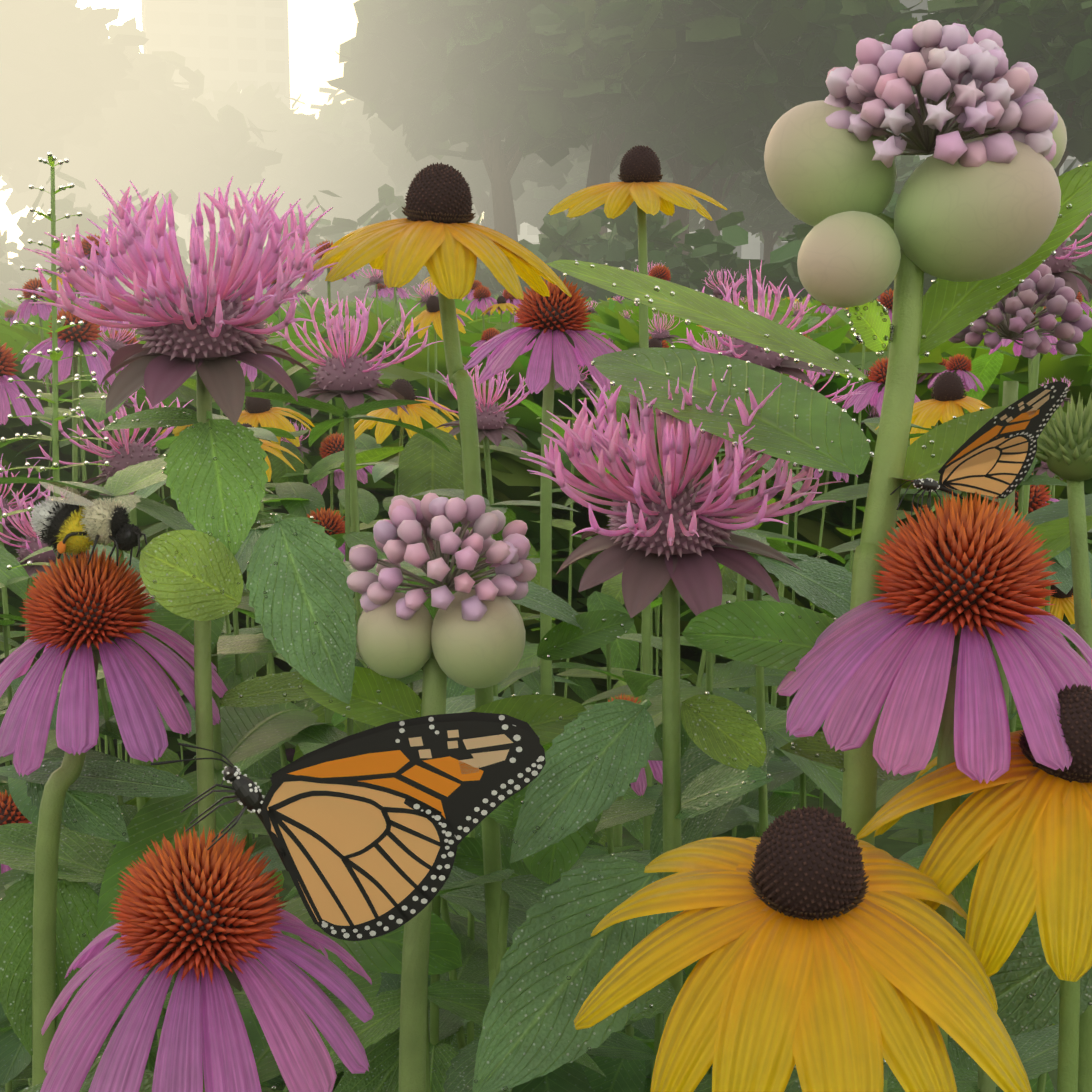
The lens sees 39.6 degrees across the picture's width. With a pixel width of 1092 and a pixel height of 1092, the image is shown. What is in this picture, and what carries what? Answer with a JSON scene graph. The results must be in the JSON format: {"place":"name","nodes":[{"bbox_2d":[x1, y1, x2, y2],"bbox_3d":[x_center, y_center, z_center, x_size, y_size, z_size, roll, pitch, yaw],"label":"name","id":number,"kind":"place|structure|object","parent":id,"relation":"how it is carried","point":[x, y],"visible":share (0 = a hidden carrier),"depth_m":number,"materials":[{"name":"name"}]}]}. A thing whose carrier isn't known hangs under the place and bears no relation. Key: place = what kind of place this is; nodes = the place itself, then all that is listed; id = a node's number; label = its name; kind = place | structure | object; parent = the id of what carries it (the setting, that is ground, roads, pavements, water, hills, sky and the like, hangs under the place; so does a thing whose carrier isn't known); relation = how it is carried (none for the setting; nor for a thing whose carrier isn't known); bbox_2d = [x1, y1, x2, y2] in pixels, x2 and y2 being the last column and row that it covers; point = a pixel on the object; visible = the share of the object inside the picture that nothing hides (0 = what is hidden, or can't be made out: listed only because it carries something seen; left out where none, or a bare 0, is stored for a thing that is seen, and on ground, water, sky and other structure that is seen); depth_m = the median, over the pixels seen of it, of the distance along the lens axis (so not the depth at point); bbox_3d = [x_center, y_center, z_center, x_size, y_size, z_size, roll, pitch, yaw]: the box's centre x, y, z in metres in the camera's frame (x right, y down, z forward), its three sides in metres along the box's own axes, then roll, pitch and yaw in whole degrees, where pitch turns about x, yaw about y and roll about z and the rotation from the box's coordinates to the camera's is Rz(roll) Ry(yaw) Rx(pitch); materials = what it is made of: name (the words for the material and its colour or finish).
{"place":"outdoors","nodes":[
{"label":"outdoors","id":0,"kind":"place"},
{"bbox_2d":[0,0,358,280],"label":"sky","id":1,"kind":"structure","parent":0,"point":[317,29],"materials":[{"name":"white"}]},
{"bbox_2d":[141,0,290,263],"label":"tower","id":2,"kind":"structure","parent":0,"point":[220,45],"depth_m":305.09,"materials":[{"name":"concrete"}]},
{"bbox_2d":[0,696,1057,1089],"bbox_3d":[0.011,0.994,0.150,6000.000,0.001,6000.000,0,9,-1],"label":"meadow ground","id":3,"kind":"structure","parent":0,"point":[896,848],"depth_m":2.93,"materials":[{"name":"green plant"}]},
{"bbox_2d":[0,0,148,236],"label":"tree","id":4,"kind":"object","parent":3,"relation":"on","point":[63,69],"visible":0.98,"depth_m":55.63,"materials":[{"name":"green plant"}]},
{"bbox_2d":[0,17,282,231],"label":"tree","id":5,"kind":"object","parent":3,"relation":"on","point":[164,135],"visible":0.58,"depth_m":66.73,"materials":[{"name":"green plant"}]},
{"bbox_2d":[185,81,369,230],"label":"tree","id":6,"kind":"object","parent":3,"relation":"on","point":[250,91],"visible":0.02,"depth_m":89.15,"materials":[{"name":"green plant"}]},
{"bbox_2d":[211,84,408,240],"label":"tree","id":7,"kind":"object","parent":3,"relation":"on","point":[343,161],"visible":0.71,"depth_m":85.99,"materials":[{"name":"green plant"}]},
{"bbox_2d":[298,87,489,219],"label":"tree","id":8,"kind":"object","parent":3,"relation":"on","point":[333,92],"depth_m":98.63,"materials":[{"name":"green plant"}]},
{"bbox_2d":[470,204,481,224],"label":"tree","id":9,"kind":"object","parent":3,"relation":"on","point":[475,219],"visible":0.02,"depth_m":129.66,"materials":[{"name":"green plant"}]},
{"bbox_2d":[368,116,591,228],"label":"tree","id":10,"kind":"object","parent":3,"relation":"on","point":[393,154],"visible":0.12,"depth_m":76.44,"materials":[{"name":"green plant"}]},
{"bbox_2d":[327,0,701,241],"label":"tree","id":11,"kind":"object","parent":3,"relation":"on","point":[544,80],"visible":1,"depth_m":53.63,"materials":[{"name":"green plant"}]},
{"bbox_2d":[488,160,586,234],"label":"tree","id":12,"kind":"object","parent":3,"relation":"on","point":[534,203],"visible":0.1,"depth_m":99.31,"materials":[{"name":"green plant"}]},
{"bbox_2d":[0,164,1091,304],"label":"hedge shrubs","id":13,"kind":"object","parent":3,"relation":"on","point":[578,238],"visible":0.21,"depth_m":39.23,"materials":[{"name":"green plant"}]},
{"bbox_2d":[0,316,1091,1091],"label":"foliage","id":14,"kind":"object","parent":3,"relation":"on","point":[258,736],"depth_m":0.79,"materials":[{"name":"green plant"}]},
{"bbox_2d":[32,157,1091,1091],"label":"flower stems","id":15,"kind":"object","parent":3,"relation":"on","point":[858,813],"visible":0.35,"depth_m":0.57,"materials":[{"name":"green plant"}]},
{"bbox_2d":[0,546,227,776],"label":"coneflower","id":16,"kind":"object","parent":15,"relation":"on","point":[79,611],"visible":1,"depth_m":0.57,"materials":[{"name":"plant"}]},
{"bbox_2d":[29,481,147,565],"bbox_3d":[-0.175,-0.008,0.578,0.046,0.033,0.022,2,9,10],"label":"bumblebee","id":17,"kind":"object","parent":16,"relation":"on","point":[67,522],"visible":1,"depth_m":0.57,"materials":[{"name":"fur"}]},
{"bbox_2d":[9,176,337,424],"bbox_3d":[-0.141,-0.095,0.580,0.124,0.093,0.121,0,9,-1],"label":"bee balm","id":18,"kind":"object","parent":15,"relation":"on","point":[208,326],"visible":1,"depth_m":0.57,"materials":[{"name":"pink plant"}]},
{"bbox_2d":[40,827,373,1091],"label":"coneflower","id":19,"kind":"object","parent":15,"relation":"on","point":[198,917],"visible":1,"depth_m":0.44,"materials":[{"name":"purple plant"}]},
{"bbox_2d":[151,712,545,940],"bbox_3d":[-0.058,0.083,0.450,0.114,0.066,0.016,-1,9,-6],"label":"monarch butterfly","id":20,"kind":"object","parent":19,"relation":"on","point":[369,830],"visible":1,"depth_m":0.44},
{"bbox_2d":[306,507,344,560],"bbox_3d":[-0.173,-0.002,1.197,0.078,0.061,0.079,5,10,29],"label":"coneflower","id":21,"kind":"object","parent":15,"relation":"on","point":[331,520],"visible":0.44,"depth_m":1.18,"materials":[{"name":"plant"}]},
{"bbox_2d":[302,162,571,299],"bbox_3d":[-0.043,-0.127,0.615,0.107,0.055,0.105,0,9,-1],"label":"black-eyed susan","id":22,"kind":"object","parent":15,"relation":"on","point":[441,237],"visible":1,"depth_m":0.59,"materials":[{"name":"yellow plant"}]},
{"bbox_2d":[346,493,536,620],"bbox_3d":[-0.039,0.002,0.570,0.071,0.043,0.067,0,9,-1],"label":"milkweed flower cluster","id":23,"kind":"object","parent":15,"relation":"on","point":[423,527],"visible":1,"depth_m":0.56,"materials":[{"name":"pink plant"}]},
{"bbox_2d":[464,277,621,393],"bbox_3d":[0.005,-0.148,1.051,0.125,0.080,0.117,0,9,-1],"label":"coneflower","id":24,"kind":"object","parent":15,"relation":"on","point":[556,319],"visible":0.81,"depth_m":1.02,"materials":[{"name":"purple plant"}]},
{"bbox_2d":[0,156,1091,1091],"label":"meadow leaves","id":25,"kind":"object","parent":15,"relation":"on","point":[528,1032],"visible":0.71,"depth_m":0.54,"materials":[{"name":"green plant"}]},
{"bbox_2d":[0,151,1091,1090],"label":"dew drops","id":26,"kind":"object","parent":15,"relation":"on","point":[885,310],"visible":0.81,"depth_m":0.56,"materials":[{"name":"clear liquid"}]},
{"bbox_2d":[608,693,662,795],"bbox_3d":[0.047,0.119,0.950,0.072,0.057,0.068,0,9,-1],"label":"coneflower","id":27,"kind":"object","parent":15,"relation":"on","point":[638,786],"depth_m":0.93,"materials":[{"name":"purple plant"}]},
{"bbox_2d":[548,145,727,220],"bbox_3d":[0.059,-0.238,0.999,0.114,0.050,0.112,5,10,29],"label":"black-eyed susan","id":28,"kind":"object","parent":15,"relation":"on","point":[644,188],"visible":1,"depth_m":0.98,"materials":[{"name":"yellow plant"}]},
{"bbox_2d":[520,366,845,617],"bbox_3d":[0.049,-0.019,0.537,0.117,0.088,0.118,0,9,-1],"label":"bee balm","id":29,"kind":"object","parent":15,"relation":"on","point":[675,524],"visible":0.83,"depth_m":0.53,"materials":[{"name":"pink plant"}]},
{"bbox_2d":[356,100,1066,687],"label":"milkweed pods","id":30,"kind":"object","parent":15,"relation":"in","point":[954,222],"visible":0.83,"depth_m":0.48,"materials":[{"name":"green plant"}]},
{"bbox_2d":[574,806,1031,1091],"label":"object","id":31,"kind":"object","parent":15,"relation":"on","point":[829,951],"visible":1,"depth_m":0.40,"materials":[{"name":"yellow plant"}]},
{"bbox_2d":[776,491,1091,783],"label":"coneflower","id":32,"kind":"object","parent":15,"relation":"on","point":[959,584],"visible":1,"depth_m":0.45,"materials":[{"name":"purple plant"}]},
{"bbox_2d":[890,381,1068,521],"bbox_3d":[0.131,-0.032,0.483,0.054,0.043,0.060,0,9,-1],"label":"monarch butterfly","id":33,"kind":"object","parent":32,"relation":"on","point":[994,456],"visible":0.96,"depth_m":0.46},
{"bbox_2d":[824,20,1057,167],"bbox_3d":[0.127,-0.145,0.494,0.077,0.050,0.078,0,9,-1],"label":"milkweed flower cluster","id":34,"kind":"object","parent":15,"relation":"on","point":[934,115],"visible":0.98,"depth_m":0.47,"materials":[{"name":"pink plant"}]},
{"bbox_2d":[856,684,1091,981],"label":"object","id":35,"kind":"object","parent":15,"relation":"on","point":[1020,829],"visible":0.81,"depth_m":0.43,"materials":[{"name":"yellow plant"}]},
{"bbox_2d":[948,264,1091,358],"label":"milkweed flower cluster","id":36,"kind":"object","parent":15,"relation":"on","point":[1011,316],"visible":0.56,"depth_m":0.60,"materials":[{"name":"pink plant"}]},
{"bbox_2d":[1035,393,1091,480],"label":"flower bud","id":37,"kind":"object","parent":15,"relation":"on","point":[1065,444],"visible":0.92,"depth_m":0.49,"materials":[{"name":"green plant"}]},
{"bbox_2d":[563,158,704,232],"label":"tree","id":38,"kind":"object","parent":3,"relation":"on","point":[577,174],"visible":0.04,"depth_m":96.16,"materials":[{"name":"green plant"}]},
{"bbox_2d":[553,0,814,234],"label":"tree","id":39,"kind":"object","parent":3,"relation":"on","point":[716,33],"visible":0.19,"depth_m":55.66,"materials":[{"name":"green plant"}]},
{"bbox_2d":[659,148,776,235],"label":"tree","id":40,"kind":"object","parent":3,"relation":"on","point":[718,184],"visible":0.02,"depth_m":73.16,"materials":[{"name":"green plant"}]},
{"bbox_2d":[692,170,805,264],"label":"tree","id":41,"kind":"object","parent":3,"relation":"on","point":[767,218],"visible":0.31,"depth_m":86.13,"materials":[{"name":"green plant"}]},
{"bbox_2d":[587,0,922,254],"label":"tree","id":42,"kind":"object","parent":3,"relation":"on","point":[686,130],"visible":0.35,"depth_m":59.06,"materials":[{"name":"green plant"}]},
{"bbox_2d":[749,226,794,245],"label":"tree","id":43,"kind":"object","parent":3,"relation":"on","point":[778,242],"depth_m":120.30,"materials":[{"name":"green plant"}]},
{"bbox_2d":[885,155,924,211],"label":"tree","id":44,"kind":"object","parent":3,"relation":"on","point":[907,167],"visible":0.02,"depth_m":87.78,"materials":[{"name":"green plant"}]},
{"bbox_2d":[877,0,1091,176],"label":"tree","id":45,"kind":"object","parent":3,"relation":"on","point":[1050,41],"visible":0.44,"depth_m":47.69,"materials":[{"name":"green plant"}]},
{"bbox_2d":[1062,154,1091,173],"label":"tree","id":46,"kind":"object","parent":3,"relation":"on","point":[1070,166],"depth_m":61.57,"materials":[{"name":"green plant"}]},
{"bbox_2d":[0,213,1091,1084],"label":"meadow","id":47,"kind":"structure","parent":0,"point":[512,478],"depth_m":2.98,"materials":[{"name":"green plant"}]},
{"bbox_2d":[518,222,692,261],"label":"block","id":48,"kind":"structure","parent":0,"point":[529,233],"depth_m":395.87,"materials":[{"name":"concrete"}]},
{"bbox_2d":[693,0,1091,265],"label":"office block","id":49,"kind":"structure","parent":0,"point":[753,248],"depth_m":164.48,"materials":[{"name":"concrete"}]},
{"bbox_2d":[895,151,924,164],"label":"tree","id":50,"kind":"object","parent":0,"point":[898,160],"depth_m":90.42,"materials":[{"name":"green plant"}]}
]}

